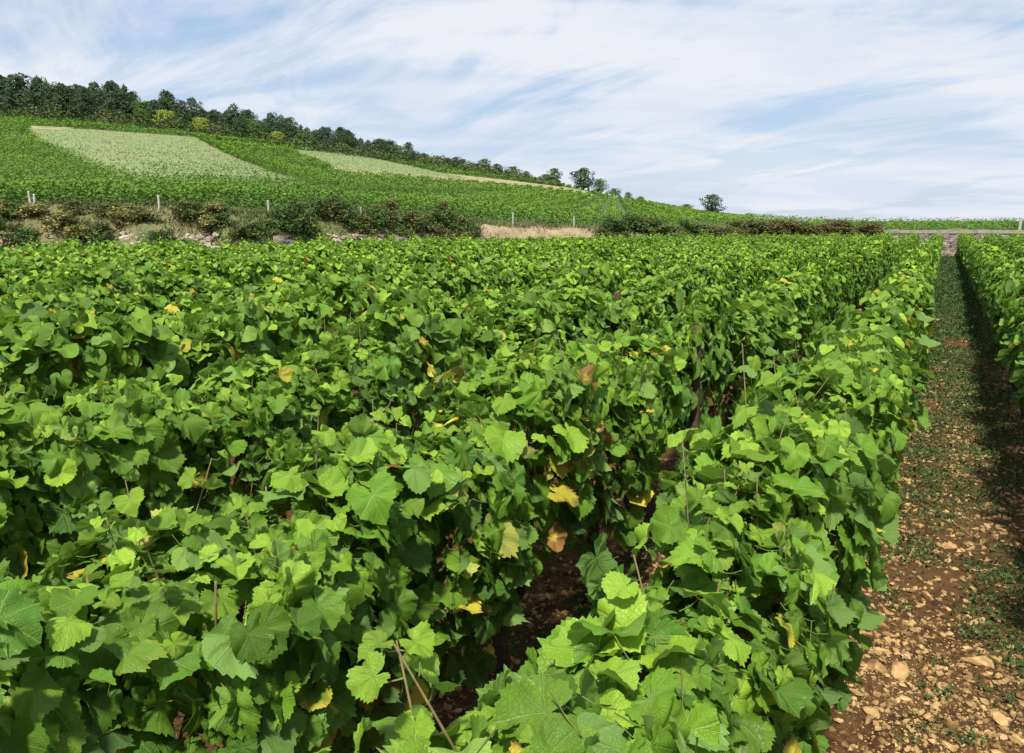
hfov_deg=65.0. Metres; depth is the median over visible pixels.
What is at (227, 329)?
grapevine
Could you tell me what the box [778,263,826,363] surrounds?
grapevine
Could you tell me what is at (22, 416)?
grapevine
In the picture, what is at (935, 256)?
grapevine
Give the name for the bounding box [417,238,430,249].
grapevine
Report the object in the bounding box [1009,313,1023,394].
grapevine
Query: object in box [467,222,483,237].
shrub
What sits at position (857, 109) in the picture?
sky
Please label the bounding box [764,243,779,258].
grapevine
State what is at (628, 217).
shrub
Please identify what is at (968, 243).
distant vines
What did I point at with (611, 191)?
broadleaf tree
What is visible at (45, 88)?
pine tree
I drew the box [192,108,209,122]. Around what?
pine tree
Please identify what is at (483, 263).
grapevine
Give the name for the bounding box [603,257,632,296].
grapevine
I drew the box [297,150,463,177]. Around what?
pale field
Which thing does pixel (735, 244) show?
grapevine
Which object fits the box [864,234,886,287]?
grapevine
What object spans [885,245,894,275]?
grapevine
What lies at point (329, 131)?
pine tree
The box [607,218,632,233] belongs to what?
shrub
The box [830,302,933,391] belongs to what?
grapevine
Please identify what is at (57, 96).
pine tree
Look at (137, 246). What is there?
grapevine
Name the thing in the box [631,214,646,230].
shrub
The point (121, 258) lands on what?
grapevine
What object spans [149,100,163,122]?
pine tree
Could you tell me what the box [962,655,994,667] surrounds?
rock
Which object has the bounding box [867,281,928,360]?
grapevine
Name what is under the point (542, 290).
grapevine
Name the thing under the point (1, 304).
grapevine
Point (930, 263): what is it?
grapevine
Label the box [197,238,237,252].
grapevine
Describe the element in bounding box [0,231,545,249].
rubble
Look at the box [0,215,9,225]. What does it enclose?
shrub
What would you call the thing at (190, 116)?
broadleaf tree
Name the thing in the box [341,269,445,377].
grapevine
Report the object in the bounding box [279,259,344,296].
grapevine
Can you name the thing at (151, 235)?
shrub
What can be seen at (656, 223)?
shrub
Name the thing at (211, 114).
pine tree
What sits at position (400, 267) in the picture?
grapevine
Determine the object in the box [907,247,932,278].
grapevine
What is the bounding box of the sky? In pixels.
[0,0,1023,220]
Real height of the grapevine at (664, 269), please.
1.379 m
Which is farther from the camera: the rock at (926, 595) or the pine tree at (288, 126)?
the pine tree at (288, 126)
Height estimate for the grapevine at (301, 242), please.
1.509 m
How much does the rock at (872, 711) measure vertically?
0.028 m
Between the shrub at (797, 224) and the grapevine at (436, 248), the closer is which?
the grapevine at (436, 248)
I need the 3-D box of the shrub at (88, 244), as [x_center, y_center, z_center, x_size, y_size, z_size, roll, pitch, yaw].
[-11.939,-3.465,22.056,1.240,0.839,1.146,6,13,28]
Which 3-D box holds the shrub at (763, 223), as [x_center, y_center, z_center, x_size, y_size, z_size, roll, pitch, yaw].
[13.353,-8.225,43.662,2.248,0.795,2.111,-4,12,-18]
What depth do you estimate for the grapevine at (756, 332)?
6.51 m
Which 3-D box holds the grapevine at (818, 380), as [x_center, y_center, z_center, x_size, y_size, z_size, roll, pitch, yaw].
[1.256,0.564,3.308,0.703,1.488,1.242,6,13,27]
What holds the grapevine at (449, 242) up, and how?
on the ground at (834, 739)
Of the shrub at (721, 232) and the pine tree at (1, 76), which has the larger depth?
the pine tree at (1, 76)
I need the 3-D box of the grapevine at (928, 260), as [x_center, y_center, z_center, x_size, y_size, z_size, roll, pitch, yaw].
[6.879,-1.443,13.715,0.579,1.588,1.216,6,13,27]
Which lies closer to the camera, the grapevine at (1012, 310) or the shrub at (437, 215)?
the grapevine at (1012, 310)
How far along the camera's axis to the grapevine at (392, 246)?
20.29 m
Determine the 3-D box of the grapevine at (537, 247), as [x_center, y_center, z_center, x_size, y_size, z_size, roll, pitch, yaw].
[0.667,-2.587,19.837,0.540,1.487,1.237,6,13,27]
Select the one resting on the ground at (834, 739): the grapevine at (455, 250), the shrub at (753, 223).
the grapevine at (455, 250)
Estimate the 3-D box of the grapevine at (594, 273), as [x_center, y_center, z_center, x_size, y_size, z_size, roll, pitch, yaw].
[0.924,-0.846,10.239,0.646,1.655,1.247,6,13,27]
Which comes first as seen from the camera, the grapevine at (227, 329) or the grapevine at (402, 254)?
the grapevine at (227, 329)
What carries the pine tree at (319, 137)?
on the hillside
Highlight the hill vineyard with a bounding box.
[0,112,1023,229]
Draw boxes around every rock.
[863,706,879,717]
[867,659,887,672]
[890,660,909,678]
[921,590,933,599]
[922,713,932,720]
[941,543,957,548]
[962,646,972,650]
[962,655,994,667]
[969,617,985,624]
[992,711,1008,725]
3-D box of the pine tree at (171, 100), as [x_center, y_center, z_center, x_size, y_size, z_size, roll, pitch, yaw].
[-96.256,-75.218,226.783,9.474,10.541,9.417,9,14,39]
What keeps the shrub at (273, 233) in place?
on the bank
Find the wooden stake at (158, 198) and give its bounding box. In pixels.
[157,195,160,209]
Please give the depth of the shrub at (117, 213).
23.38 m
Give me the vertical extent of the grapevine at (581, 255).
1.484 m
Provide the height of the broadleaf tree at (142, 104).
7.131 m
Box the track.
[31,126,71,129]
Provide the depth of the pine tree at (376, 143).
222.03 m
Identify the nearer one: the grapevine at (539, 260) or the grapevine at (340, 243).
the grapevine at (539, 260)
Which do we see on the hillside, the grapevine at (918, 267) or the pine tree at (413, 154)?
the pine tree at (413, 154)
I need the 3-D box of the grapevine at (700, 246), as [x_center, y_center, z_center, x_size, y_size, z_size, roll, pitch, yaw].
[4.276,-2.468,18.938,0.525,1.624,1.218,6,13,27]
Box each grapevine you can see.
[0,243,12,260]
[0,244,35,257]
[0,249,30,273]
[0,261,175,499]
[0,262,98,309]
[0,264,20,280]
[0,268,53,289]
[0,294,26,309]
[0,378,112,585]
[0,449,339,752]
[1,274,145,316]
[1,360,310,580]
[3,293,88,402]
[7,243,100,285]
[12,239,61,253]
[14,240,70,262]
[28,255,114,300]
[38,244,73,255]
[41,235,82,252]
[56,242,78,254]
[65,250,133,269]
[68,255,179,304]
[68,391,538,752]
[72,234,124,256]
[72,243,120,263]
[74,286,219,384]
[94,239,137,261]
[108,251,127,262]
[108,254,150,282]
[108,289,299,487]
[109,241,168,260]
[111,275,232,313]
[116,238,156,255]
[116,254,177,279]
[126,242,184,269]
[137,234,182,259]
[157,251,202,278]
[158,265,246,303]
[162,238,186,255]
[168,243,201,257]
[169,236,193,245]
[175,239,226,264]
[176,241,202,254]
[178,248,253,282]
[181,281,299,358]
[191,310,428,522]
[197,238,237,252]
[204,263,307,303]
[216,249,254,279]
[224,243,254,257]
[226,244,300,287]
[229,239,251,247]
[237,240,277,255]
[244,264,379,432]
[253,245,297,283]
[259,236,283,247]
[263,239,282,251]
[271,273,375,337]
[277,241,303,256]
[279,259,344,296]
[280,238,311,248]
[282,238,310,251]
[290,240,344,263]
[292,243,344,289]
[296,240,342,257]
[304,236,337,253]
[306,231,333,247]
[315,620,698,752]
[328,233,363,254]
[334,250,375,277]
[336,249,402,289]
[337,236,362,247]
[340,251,355,259]
[341,243,366,257]
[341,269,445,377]
[346,244,381,263]
[351,286,493,436]
[358,234,379,243]
[358,237,376,245]
[360,239,382,252]
[360,260,423,309]
[366,236,395,252]
[376,248,390,257]
[378,237,399,246]
[378,240,418,267]
[385,239,404,248]
[390,257,434,271]
[396,237,422,252]
[396,255,450,291]
[400,247,474,317]
[401,240,429,255]
[401,245,447,266]
[403,329,626,688]
[405,233,422,244]
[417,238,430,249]
[421,238,450,255]
[427,233,446,244]
[429,280,502,325]
[435,244,480,298]
[436,242,471,257]
[440,234,459,253]
[443,253,516,301]
[450,241,471,251]
[453,234,468,243]
[454,237,486,265]
[462,232,485,244]
[463,289,566,376]
[477,248,515,288]
[478,238,495,250]
[482,235,500,247]
[485,248,515,264]
[487,240,509,256]
[492,239,513,249]
[492,273,550,345]
[496,295,691,548]
[497,251,540,293]
[500,254,538,289]
[502,236,536,260]
[514,275,609,352]
[515,269,578,313]
[517,434,857,752]
[520,253,565,290]
[530,248,565,270]
[531,243,548,254]
[531,246,553,261]
[534,239,549,248]
[545,234,562,248]
[546,235,577,257]
[551,244,614,295]
[551,249,581,264]
[563,256,581,279]
[567,272,644,411]
[572,234,592,255]
[573,250,597,262]
[581,251,611,263]
[586,235,607,249]
[591,239,617,262]
[593,233,607,244]
[595,267,686,335]
[601,233,621,249]
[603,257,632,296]
[604,252,629,269]
[604,292,702,520]
[615,243,633,258]
[620,244,661,286]
[622,240,634,252]
[625,248,647,258]
[629,242,643,251]
[637,255,700,321]
[642,246,659,255]
[650,237,663,249]
[651,335,901,752]
[653,243,675,252]
[655,244,676,262]
[658,258,670,276]
[660,248,695,292]
[666,272,736,444]
[670,239,683,252]
[675,242,694,255]
[682,258,718,302]
[686,245,709,270]
[688,236,705,252]
[700,240,717,255]
[701,280,800,426]
[703,245,719,262]
[703,251,734,293]
[713,248,736,262]
[715,241,724,253]
[718,248,748,298]
[721,244,743,262]
[725,237,745,251]
[728,276,798,396]
[733,248,764,296]
[734,241,755,256]
[736,335,921,598]
[746,243,765,260]
[750,253,774,284]
[750,264,811,388]
[757,243,773,260]
[759,254,787,282]
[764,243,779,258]
[772,254,795,272]
[773,237,787,258]
[778,242,802,271]
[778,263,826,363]
[783,327,922,544]
[784,260,829,357]
[792,251,808,270]
[798,244,815,264]
[798,251,835,325]
[799,242,821,260]
[803,322,940,470]
[812,242,827,261]
[817,258,846,343]
[818,243,832,261]
[821,239,836,258]
[825,237,841,257]
[826,251,853,320]
[828,246,858,321]
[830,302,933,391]
[835,248,866,309]
[838,239,869,299]
[847,241,873,297]
[859,244,877,308]
[859,275,936,373]
[863,248,881,307]
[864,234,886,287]
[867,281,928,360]
[869,235,886,280]
[869,257,931,298]
[870,247,883,290]
[873,234,891,278]
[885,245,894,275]
[889,250,934,297]
[892,247,932,293]
[900,245,936,273]
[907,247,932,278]
[907,248,935,280]
[909,239,936,262]
[912,245,937,285]
[914,238,940,267]
[919,238,939,269]
[969,239,985,279]
[970,244,991,300]
[972,251,996,314]
[973,244,988,307]
[973,259,980,296]
[975,239,1007,320]
[977,250,1004,326]
[978,249,1016,333]
[980,251,1016,338]
[985,257,1013,349]
[985,264,1016,358]
[988,271,1010,370]
[994,257,1020,385]
[994,257,1023,398]
[994,296,1023,420]
[1000,280,1023,419]
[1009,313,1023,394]
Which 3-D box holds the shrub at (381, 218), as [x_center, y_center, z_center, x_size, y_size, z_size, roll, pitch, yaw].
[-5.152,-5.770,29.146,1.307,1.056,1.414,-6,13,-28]
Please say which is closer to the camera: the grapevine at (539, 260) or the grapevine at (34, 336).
the grapevine at (34, 336)
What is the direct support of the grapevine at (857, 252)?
on the ground at (834, 739)
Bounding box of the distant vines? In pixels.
[329,230,1023,277]
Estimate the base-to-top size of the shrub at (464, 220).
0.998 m
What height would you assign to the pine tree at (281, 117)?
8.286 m
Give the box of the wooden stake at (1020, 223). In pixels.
[1018,217,1021,229]
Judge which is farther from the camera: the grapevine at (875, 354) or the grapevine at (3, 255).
the grapevine at (3, 255)
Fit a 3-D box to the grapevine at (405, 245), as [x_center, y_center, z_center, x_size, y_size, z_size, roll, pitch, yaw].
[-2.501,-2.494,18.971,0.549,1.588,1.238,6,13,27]
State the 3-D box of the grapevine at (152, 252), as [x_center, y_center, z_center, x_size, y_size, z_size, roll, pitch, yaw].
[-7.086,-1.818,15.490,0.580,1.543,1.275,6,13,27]
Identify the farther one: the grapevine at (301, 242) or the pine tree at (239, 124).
the pine tree at (239, 124)
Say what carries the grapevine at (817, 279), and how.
on the ground at (834, 739)
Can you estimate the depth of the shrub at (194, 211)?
24.38 m
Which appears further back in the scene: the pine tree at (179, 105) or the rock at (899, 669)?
the pine tree at (179, 105)
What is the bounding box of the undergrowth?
[0,101,560,186]
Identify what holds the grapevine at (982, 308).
on the ground at (834, 739)
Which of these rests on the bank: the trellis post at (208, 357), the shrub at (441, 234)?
the shrub at (441, 234)
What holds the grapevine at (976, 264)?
on the ground at (834, 739)
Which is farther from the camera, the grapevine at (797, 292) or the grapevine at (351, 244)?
the grapevine at (351, 244)
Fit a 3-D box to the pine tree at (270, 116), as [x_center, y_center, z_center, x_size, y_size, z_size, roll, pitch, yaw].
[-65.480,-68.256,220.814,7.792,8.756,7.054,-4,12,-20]
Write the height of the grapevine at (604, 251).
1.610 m
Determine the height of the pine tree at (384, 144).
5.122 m
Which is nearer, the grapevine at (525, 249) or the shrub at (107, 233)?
the grapevine at (525, 249)
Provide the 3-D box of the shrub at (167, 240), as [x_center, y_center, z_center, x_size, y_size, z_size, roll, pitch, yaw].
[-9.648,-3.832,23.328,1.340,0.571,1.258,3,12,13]
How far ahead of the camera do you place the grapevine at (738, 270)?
11.70 m
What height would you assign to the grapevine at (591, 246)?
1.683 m
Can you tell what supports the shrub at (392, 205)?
on the bank
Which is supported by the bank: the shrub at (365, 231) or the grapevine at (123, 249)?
the shrub at (365, 231)
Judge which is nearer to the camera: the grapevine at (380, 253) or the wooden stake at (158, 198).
the grapevine at (380, 253)
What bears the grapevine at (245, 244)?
on the ground at (834, 739)
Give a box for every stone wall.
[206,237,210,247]
[272,236,295,244]
[881,230,1023,255]
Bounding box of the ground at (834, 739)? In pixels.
[130,269,1023,752]
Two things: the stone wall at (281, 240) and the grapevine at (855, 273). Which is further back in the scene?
the stone wall at (281, 240)
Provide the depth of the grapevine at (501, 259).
15.29 m
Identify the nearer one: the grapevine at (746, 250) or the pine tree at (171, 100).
the grapevine at (746, 250)
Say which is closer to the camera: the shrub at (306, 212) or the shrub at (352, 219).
the shrub at (306, 212)
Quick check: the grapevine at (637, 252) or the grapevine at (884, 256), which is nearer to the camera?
the grapevine at (637, 252)
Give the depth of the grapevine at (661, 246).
20.52 m
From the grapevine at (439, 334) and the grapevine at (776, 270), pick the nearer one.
the grapevine at (439, 334)
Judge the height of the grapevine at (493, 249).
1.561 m
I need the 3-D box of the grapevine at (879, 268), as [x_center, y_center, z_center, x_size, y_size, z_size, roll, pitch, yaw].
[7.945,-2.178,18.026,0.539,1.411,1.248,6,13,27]
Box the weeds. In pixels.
[435,255,1023,746]
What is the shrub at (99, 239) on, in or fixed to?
on the bank
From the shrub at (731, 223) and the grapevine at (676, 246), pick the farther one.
the shrub at (731, 223)
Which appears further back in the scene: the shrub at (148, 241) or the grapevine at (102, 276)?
the shrub at (148, 241)
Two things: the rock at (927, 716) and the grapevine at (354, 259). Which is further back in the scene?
the grapevine at (354, 259)
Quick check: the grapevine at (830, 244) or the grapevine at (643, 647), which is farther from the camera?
the grapevine at (830, 244)
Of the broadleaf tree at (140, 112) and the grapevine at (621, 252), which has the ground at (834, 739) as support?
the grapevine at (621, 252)
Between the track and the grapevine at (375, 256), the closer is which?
the grapevine at (375, 256)
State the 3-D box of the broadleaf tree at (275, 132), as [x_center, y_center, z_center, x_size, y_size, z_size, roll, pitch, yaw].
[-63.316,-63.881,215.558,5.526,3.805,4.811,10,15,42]
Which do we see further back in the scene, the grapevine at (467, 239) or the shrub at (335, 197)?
the shrub at (335, 197)
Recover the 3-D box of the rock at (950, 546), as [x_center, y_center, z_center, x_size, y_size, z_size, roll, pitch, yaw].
[2.535,0.983,4.660,0.088,0.038,0.042,3,8,25]
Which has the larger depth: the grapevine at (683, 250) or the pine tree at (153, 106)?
the pine tree at (153, 106)
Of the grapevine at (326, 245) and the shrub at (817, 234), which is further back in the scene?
the shrub at (817, 234)
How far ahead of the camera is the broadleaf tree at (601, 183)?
236.68 m
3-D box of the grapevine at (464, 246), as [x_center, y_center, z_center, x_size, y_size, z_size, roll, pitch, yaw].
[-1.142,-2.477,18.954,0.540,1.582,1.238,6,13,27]
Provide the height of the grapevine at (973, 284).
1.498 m
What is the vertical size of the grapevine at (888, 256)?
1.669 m
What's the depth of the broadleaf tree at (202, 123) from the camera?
214.07 m
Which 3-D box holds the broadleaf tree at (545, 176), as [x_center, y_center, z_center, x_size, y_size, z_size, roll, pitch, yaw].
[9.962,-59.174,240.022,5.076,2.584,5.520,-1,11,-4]
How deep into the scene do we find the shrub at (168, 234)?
23.15 m
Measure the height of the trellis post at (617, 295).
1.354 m
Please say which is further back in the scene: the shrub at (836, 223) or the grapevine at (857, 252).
the shrub at (836, 223)
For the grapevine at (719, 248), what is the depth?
20.63 m
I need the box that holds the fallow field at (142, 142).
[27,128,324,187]
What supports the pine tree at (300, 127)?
on the hillside
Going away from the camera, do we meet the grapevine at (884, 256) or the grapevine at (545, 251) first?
the grapevine at (545, 251)
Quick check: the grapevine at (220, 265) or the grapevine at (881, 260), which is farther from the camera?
the grapevine at (881, 260)
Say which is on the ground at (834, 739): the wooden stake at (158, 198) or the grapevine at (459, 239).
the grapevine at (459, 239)
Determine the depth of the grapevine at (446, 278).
9.24 m
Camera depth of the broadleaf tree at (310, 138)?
220.59 m
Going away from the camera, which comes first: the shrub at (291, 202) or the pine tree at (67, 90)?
the shrub at (291, 202)
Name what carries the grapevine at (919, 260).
on the ground at (834, 739)
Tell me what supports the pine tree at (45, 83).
on the hillside
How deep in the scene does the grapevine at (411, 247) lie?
16.95 m
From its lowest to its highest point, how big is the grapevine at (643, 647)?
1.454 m
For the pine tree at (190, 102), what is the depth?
224.04 m
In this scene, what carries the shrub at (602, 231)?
on the bank
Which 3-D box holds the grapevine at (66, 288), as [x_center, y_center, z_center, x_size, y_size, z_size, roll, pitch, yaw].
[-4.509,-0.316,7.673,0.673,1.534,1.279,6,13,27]
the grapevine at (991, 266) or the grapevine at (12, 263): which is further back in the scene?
the grapevine at (991, 266)
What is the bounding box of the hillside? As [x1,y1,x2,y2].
[0,116,1022,229]
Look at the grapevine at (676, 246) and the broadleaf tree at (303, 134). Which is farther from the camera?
the broadleaf tree at (303, 134)
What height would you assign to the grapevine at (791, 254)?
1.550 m
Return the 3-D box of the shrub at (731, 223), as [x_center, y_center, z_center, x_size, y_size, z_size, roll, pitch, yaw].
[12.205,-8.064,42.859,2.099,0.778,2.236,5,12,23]
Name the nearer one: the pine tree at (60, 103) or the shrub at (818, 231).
the shrub at (818, 231)
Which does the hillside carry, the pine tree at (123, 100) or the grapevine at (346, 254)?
the pine tree at (123, 100)
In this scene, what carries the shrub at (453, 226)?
on the bank
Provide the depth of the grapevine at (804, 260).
16.93 m
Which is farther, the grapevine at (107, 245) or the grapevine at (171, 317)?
the grapevine at (107, 245)
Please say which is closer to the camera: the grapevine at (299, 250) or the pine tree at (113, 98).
the grapevine at (299, 250)
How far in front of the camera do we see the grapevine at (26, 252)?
13.52 m
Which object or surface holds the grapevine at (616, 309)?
on the ground at (834, 739)
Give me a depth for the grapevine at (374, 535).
2.21 m
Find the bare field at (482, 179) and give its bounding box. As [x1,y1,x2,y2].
[331,166,592,195]
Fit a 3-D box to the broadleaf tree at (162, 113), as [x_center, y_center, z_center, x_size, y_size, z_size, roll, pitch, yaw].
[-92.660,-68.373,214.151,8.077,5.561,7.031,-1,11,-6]
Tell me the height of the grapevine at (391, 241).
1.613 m
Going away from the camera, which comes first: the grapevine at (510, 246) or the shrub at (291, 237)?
the grapevine at (510, 246)
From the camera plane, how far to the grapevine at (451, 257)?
11.69 m
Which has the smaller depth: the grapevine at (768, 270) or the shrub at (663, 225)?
the grapevine at (768, 270)
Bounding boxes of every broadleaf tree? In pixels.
[128,100,156,122]
[129,107,151,123]
[150,110,180,127]
[170,111,196,127]
[189,117,214,130]
[237,116,258,133]
[247,121,268,138]
[268,131,284,142]
[290,130,311,141]
[304,135,323,145]
[372,139,392,152]
[390,145,405,156]
[477,158,492,167]
[493,163,504,170]
[500,166,521,173]
[538,174,551,179]
[546,168,562,180]
[569,167,598,189]
[590,178,608,191]
[606,188,620,195]
[679,204,693,207]
[698,194,727,212]
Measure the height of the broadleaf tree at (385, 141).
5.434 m
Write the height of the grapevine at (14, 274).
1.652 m
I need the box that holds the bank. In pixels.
[0,205,1011,247]
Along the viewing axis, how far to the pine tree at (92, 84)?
228.39 m
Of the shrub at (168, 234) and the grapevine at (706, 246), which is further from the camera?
the shrub at (168, 234)
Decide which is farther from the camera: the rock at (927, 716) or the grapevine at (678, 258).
the grapevine at (678, 258)
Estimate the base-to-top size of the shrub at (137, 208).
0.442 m
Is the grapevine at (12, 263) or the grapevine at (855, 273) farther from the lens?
the grapevine at (855, 273)
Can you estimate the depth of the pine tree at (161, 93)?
226.09 m
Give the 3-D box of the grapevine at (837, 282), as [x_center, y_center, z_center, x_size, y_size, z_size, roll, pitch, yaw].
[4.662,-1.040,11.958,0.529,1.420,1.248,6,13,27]
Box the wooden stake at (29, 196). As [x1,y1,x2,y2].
[27,191,30,202]
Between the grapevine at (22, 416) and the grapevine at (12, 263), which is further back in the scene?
the grapevine at (12, 263)
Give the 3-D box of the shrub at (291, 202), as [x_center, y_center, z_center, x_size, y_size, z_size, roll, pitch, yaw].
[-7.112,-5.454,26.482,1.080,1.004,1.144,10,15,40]
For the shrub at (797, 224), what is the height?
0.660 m
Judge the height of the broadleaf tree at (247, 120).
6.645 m
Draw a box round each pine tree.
[0,72,36,108]
[0,75,19,110]
[0,85,19,111]
[20,89,41,112]
[24,83,42,106]
[29,76,51,100]
[35,80,52,108]
[36,85,56,117]
[39,81,72,115]
[49,92,73,113]
[50,85,75,116]
[55,87,76,116]
[69,90,96,117]
[70,86,98,115]
[73,83,80,93]
[87,86,107,116]
[88,81,109,117]
[96,81,131,119]
[97,81,115,112]
[101,80,122,92]
[108,92,134,119]
[109,83,137,117]
[128,91,141,100]
[146,99,163,122]
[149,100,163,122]
[157,89,177,113]
[160,90,182,120]
[162,99,191,128]
[185,97,204,122]
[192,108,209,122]
[199,111,218,132]
[211,109,219,124]
[217,113,232,133]
[224,103,248,129]
[224,111,242,130]
[231,117,246,135]
[239,109,248,117]
[243,109,258,127]
[262,112,289,138]
[269,122,285,137]
[277,114,283,126]
[280,118,298,140]
[283,117,299,138]
[294,124,305,137]
[307,129,334,146]
[319,126,334,141]
[324,127,337,144]
[332,127,341,147]
[336,129,347,144]
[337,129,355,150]
[343,133,359,148]
[362,140,372,154]
[369,139,382,150]
[377,140,392,155]
[387,140,396,153]
[402,142,415,153]
[408,151,418,160]
[439,158,450,163]
[450,156,461,163]
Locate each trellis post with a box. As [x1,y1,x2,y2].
[201,329,217,457]
[609,292,620,412]
[689,325,701,449]
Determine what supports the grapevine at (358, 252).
on the ground at (834, 739)
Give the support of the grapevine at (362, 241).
on the ground at (834, 739)
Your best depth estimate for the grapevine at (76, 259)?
11.79 m
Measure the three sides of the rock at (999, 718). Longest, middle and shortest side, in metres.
0.080 x 0.049 x 0.024 m
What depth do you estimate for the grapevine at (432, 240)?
21.99 m
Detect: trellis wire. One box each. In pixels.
[93,426,517,624]
[174,361,735,727]
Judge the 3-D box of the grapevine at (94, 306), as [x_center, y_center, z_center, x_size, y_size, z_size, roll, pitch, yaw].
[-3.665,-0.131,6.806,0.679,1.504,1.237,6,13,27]
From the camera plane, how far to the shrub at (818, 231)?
44.66 m
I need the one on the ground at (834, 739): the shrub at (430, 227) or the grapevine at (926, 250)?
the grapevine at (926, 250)
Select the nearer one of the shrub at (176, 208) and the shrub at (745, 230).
the shrub at (176, 208)
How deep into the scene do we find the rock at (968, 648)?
3.54 m
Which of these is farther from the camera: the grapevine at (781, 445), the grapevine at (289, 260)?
the grapevine at (289, 260)
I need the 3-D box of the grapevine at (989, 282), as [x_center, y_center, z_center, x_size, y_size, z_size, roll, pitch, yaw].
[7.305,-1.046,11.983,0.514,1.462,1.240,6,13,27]
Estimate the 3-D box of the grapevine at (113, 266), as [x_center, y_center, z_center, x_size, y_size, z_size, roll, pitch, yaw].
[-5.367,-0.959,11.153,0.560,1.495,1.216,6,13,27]
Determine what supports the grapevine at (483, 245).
on the ground at (834, 739)
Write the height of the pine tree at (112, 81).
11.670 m
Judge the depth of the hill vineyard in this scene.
56.40 m
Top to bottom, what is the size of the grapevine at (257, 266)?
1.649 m
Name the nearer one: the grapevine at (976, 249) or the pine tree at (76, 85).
the grapevine at (976, 249)
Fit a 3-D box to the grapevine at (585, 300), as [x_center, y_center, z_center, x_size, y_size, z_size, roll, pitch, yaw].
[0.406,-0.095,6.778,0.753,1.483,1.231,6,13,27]
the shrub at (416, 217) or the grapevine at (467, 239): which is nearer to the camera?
the grapevine at (467, 239)
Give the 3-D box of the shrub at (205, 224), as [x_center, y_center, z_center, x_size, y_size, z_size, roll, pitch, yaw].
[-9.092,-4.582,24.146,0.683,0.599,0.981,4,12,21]
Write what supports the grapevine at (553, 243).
on the ground at (834, 739)
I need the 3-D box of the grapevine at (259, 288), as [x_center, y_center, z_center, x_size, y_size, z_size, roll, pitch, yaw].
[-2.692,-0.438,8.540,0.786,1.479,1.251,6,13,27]
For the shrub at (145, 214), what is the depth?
23.66 m
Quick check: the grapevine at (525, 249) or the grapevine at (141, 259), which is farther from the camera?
the grapevine at (525, 249)
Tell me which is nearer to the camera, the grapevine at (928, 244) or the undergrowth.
the grapevine at (928, 244)
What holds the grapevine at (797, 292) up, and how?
on the ground at (834, 739)
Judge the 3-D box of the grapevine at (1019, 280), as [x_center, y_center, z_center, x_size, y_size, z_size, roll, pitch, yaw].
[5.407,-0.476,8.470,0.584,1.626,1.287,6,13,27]
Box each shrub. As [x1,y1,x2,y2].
[0,199,27,217]
[0,203,11,217]
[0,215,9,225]
[0,220,40,238]
[6,227,39,248]
[9,202,47,218]
[21,226,40,237]
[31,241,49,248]
[38,211,74,229]
[46,211,75,228]
[53,209,89,224]
[54,199,91,214]
[61,224,99,242]
[61,236,95,246]
[79,218,121,232]
[83,202,98,212]
[83,229,122,245]
[87,227,113,238]
[89,203,114,216]
[102,203,122,213]
[105,206,135,226]
[120,209,164,222]
[121,202,137,212]
[127,206,148,219]
[135,239,158,245]
[143,230,161,241]
[149,224,189,244]
[161,234,188,241]
[164,200,197,217]
[179,201,222,217]
[184,240,204,243]
[194,214,225,232]
[197,201,224,214]
[211,210,241,225]
[220,205,238,213]
[227,220,264,237]
[241,222,269,237]
[260,204,303,230]
[265,228,288,238]
[269,213,306,229]
[279,196,308,216]
[288,235,303,241]
[292,208,323,236]
[295,214,316,235]
[297,192,333,216]
[297,235,310,243]
[314,195,349,220]
[327,195,348,218]
[332,198,368,221]
[341,208,369,228]
[351,214,378,234]
[357,204,386,228]
[363,204,394,226]
[379,199,407,223]
[387,220,409,236]
[397,209,423,228]
[406,210,429,234]
[413,209,444,232]
[425,209,453,231]
[426,199,456,223]
[432,226,458,239]
[437,209,471,231]
[446,228,460,238]
[451,215,473,235]
[460,230,475,239]
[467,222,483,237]
[588,227,620,237]
[594,215,626,233]
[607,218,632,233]
[619,213,647,230]
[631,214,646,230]
[634,218,655,232]
[646,221,686,236]
[648,216,670,233]
[666,225,686,237]
[671,218,696,231]
[686,221,706,235]
[693,222,712,231]
[700,223,726,235]
[710,226,727,236]
[720,226,747,235]
[723,218,760,231]
[732,219,775,232]
[734,227,757,237]
[747,218,781,229]
[758,220,786,233]
[761,218,802,229]
[770,224,790,234]
[783,219,806,230]
[791,220,811,229]
[794,220,822,230]
[798,224,826,234]
[804,231,831,236]
[816,222,841,233]
[821,219,851,230]
[838,220,857,230]
[844,228,863,235]
[845,228,871,235]
[856,220,885,233]
[858,227,877,236]
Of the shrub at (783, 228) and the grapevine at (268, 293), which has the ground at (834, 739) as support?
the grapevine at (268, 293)
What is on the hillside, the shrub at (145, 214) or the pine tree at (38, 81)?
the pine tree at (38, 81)
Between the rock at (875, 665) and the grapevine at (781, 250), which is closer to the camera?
the rock at (875, 665)
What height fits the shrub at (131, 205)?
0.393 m
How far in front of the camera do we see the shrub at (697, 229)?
40.35 m
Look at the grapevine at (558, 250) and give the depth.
17.92 m
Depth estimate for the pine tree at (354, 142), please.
226.09 m
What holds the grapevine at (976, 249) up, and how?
on the ground at (834, 739)
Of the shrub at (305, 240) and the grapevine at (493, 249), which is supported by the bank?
the shrub at (305, 240)
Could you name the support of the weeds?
on the ground at (834, 739)

